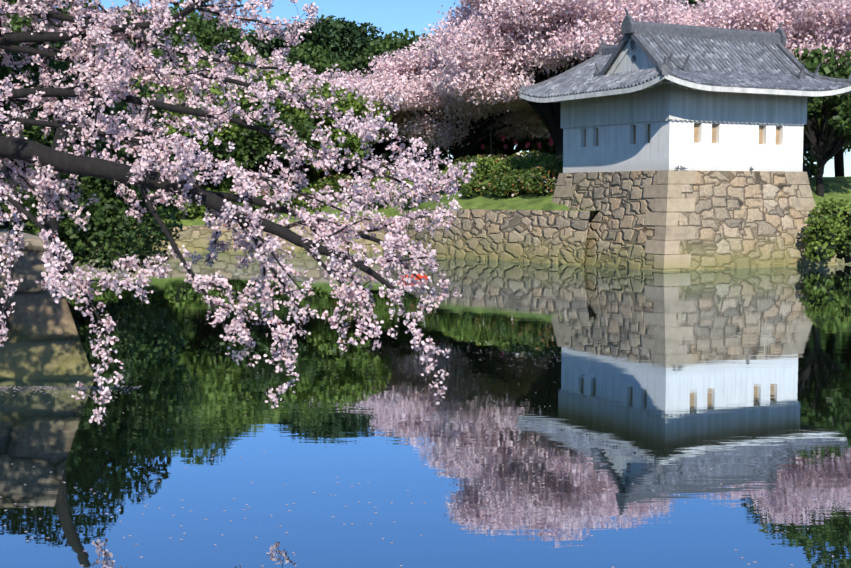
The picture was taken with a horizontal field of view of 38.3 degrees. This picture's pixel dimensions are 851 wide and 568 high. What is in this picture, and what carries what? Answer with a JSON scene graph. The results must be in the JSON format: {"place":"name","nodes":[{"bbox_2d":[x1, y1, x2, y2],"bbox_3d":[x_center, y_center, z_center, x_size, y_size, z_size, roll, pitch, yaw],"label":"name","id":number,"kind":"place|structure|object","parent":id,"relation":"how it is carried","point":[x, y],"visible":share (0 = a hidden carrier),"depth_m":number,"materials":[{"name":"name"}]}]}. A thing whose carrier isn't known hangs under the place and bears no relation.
{"place":"outdoors","nodes":[
{"label":"outdoors","id":0,"kind":"place"},
{"bbox_2d":[0,252,850,567],"bbox_3d":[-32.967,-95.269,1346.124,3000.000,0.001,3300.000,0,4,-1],"label":"water","id":1,"kind":"structure","parent":0,"point":[740,442],"depth_m":19.86,"materials":[{"name":"blue liquid"}]},
{"bbox_2d":[400,274,427,280],"bbox_3d":[-0.502,-0.256,54.089,1.240,0.290,1.209,0,4,-1],"label":"float","id":2,"kind":"object","parent":1,"relation":"on","point":[420,277],"visible":0.38,"depth_m":53.71,"materials":[{"name":"red"}]},
{"bbox_2d":[0,299,833,567],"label":"floating petals","id":3,"kind":"object","parent":1,"relation":"on","point":[265,400],"visible":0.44,"depth_m":23.53,"materials":[{"name":"pink plant"}]},
{"bbox_2d":[55,0,850,177],"label":"sky","id":4,"kind":"structure","parent":0,"point":[391,15],"materials":[{"name":"blue"}]},
{"bbox_2d":[122,176,850,224],"bbox_3d":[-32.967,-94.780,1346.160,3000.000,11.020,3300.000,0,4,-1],"label":"ground","id":5,"kind":"structure","parent":0,"point":[837,187],"depth_m":77.20,"materials":[{"name":"green plant"}]},
{"bbox_2d":[0,239,94,379],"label":"wall","id":6,"kind":"structure","parent":5,"relation":"on","point":[43,341],"depth_m":25.43,"materials":[{"name":"stone"}]},
{"bbox_2d":[0,229,40,238],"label":"wall cap","id":7,"kind":"object","parent":6,"relation":"on","point":[25,235],"depth_m":27.73,"materials":[{"name":"beige stone"}]},
{"bbox_2d":[96,209,589,264],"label":"wall","id":8,"kind":"structure","parent":5,"relation":"on","point":[547,236],"depth_m":71.10,"materials":[{"name":"stone"}]},
{"bbox_2d":[112,208,598,225],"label":"wall cap","id":9,"kind":"object","parent":8,"relation":"on","point":[453,208],"visible":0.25,"depth_m":71.06,"materials":[{"name":"beige stone"}]},
{"bbox_2d":[194,150,562,210],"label":"hedge","id":10,"kind":"object","parent":5,"relation":"on","point":[507,180],"visible":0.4,"depth_m":75.66,"materials":[{"name":"green plant"}]},
{"bbox_2d":[0,0,850,429],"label":"wood","id":11,"kind":"object","parent":5,"relation":"on","point":[818,146],"visible":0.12,"depth_m":18.81,"materials":[{"name":"brown plant"}]},
{"bbox_2d":[0,0,468,417],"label":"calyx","id":12,"kind":"object","parent":11,"relation":"on","point":[217,180],"visible":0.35,"depth_m":17.79,"materials":[{"name":"pink plant"}]},
{"bbox_2d":[0,0,476,425],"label":"flowers","id":13,"kind":"object","parent":12,"relation":"attached to","point":[96,32],"visible":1,"depth_m":17.81,"materials":[{"name":"pink plant"}]},
{"bbox_2d":[0,0,850,273],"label":"leaves","id":14,"kind":"object","parent":11,"relation":"attached to","point":[205,33],"visible":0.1,"depth_m":72.08,"materials":[{"name":"green plant"}]},
{"bbox_2d":[70,0,850,152],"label":"cherry","id":15,"kind":"object","parent":11,"relation":"on","point":[594,23],"visible":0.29,"depth_m":80.41,"materials":[{"name":"pink plant"}]},
{"bbox_2d":[196,0,744,73],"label":"trees","id":16,"kind":"object","parent":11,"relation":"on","point":[337,37],"visible":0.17,"depth_m":117.30,"materials":[{"name":"green plant"}]},
{"bbox_2d":[0,151,850,263],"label":"shrubs","id":17,"kind":"object","parent":5,"relation":"on","point":[847,259],"visible":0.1,"depth_m":72.80,"materials":[{"name":"green plant"}]},
{"bbox_2d":[0,50,850,261],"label":"bushes","id":18,"kind":"object","parent":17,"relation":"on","point":[503,165],"visible":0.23,"depth_m":83.34,"materials":[{"name":"green plant"}]},
{"bbox_2d":[413,113,505,178],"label":"lamp posts","id":19,"kind":"object","parent":5,"relation":"on","point":[490,118],"visible":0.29,"depth_m":88.21,"materials":[{"name":"grey metal"}]},
{"bbox_2d":[423,135,552,149],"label":"lanterns","id":20,"kind":"object","parent":19,"relation":"attached to","point":[527,145],"visible":0.67,"depth_m":89.70,"materials":[{"name":"red"}]},
{"bbox_2d":[519,38,850,172],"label":"turret walls","id":21,"kind":"structure","parent":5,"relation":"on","point":[670,110],"depth_m":64.08,"materials":[{"name":"white paint"}]},
{"bbox_2d":[584,123,779,146],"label":"windows","id":22,"kind":"structure","parent":21,"relation":"attached to","point":[714,133],"depth_m":64.55,"materials":[{"name":"brown wood"}]},
{"bbox_2d":[519,8,850,93],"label":"roof ridges","id":23,"kind":"object","parent":21,"relation":"on","point":[631,28],"visible":0.79,"depth_m":65.77,"materials":[{"name":"tile"}]},
{"bbox_2d":[520,34,850,102],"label":"turret roof","id":24,"kind":"structure","parent":21,"relation":"on","point":[579,80],"depth_m":64.73,"materials":[{"name":"grey tile"}]},
{"bbox_2d":[524,35,847,97],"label":"roof tiles","id":25,"kind":"object","parent":24,"relation":"on","point":[699,62],"visible":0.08,"depth_m":64.57,"materials":[{"name":"grey tile"}]},
{"bbox_2d":[675,166,753,170],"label":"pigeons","id":26,"kind":"object","parent":21,"relation":"on","point":[684,168],"visible":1,"depth_m":61.99,"materials":[{"name":"grey"}]},
{"bbox_2d":[817,209,850,259],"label":"wall","id":27,"kind":"structure","parent":5,"relation":"on","point":[846,224],"depth_m":71.13,"materials":[{"name":"stone"}]},
{"bbox_2d":[554,171,831,270],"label":"stone base wall","id":28,"kind":"structure","parent":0,"point":[744,219],"depth_m":63.88,"materials":[{"name":"beige stone"}]},
{"bbox_2d":[551,170,838,270],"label":"cornerstones","id":29,"kind":"object","parent":28,"relation":"attached to","point":[671,201],"visible":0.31,"depth_m":61.79,"materials":[{"name":"beige stone"}]}
]}

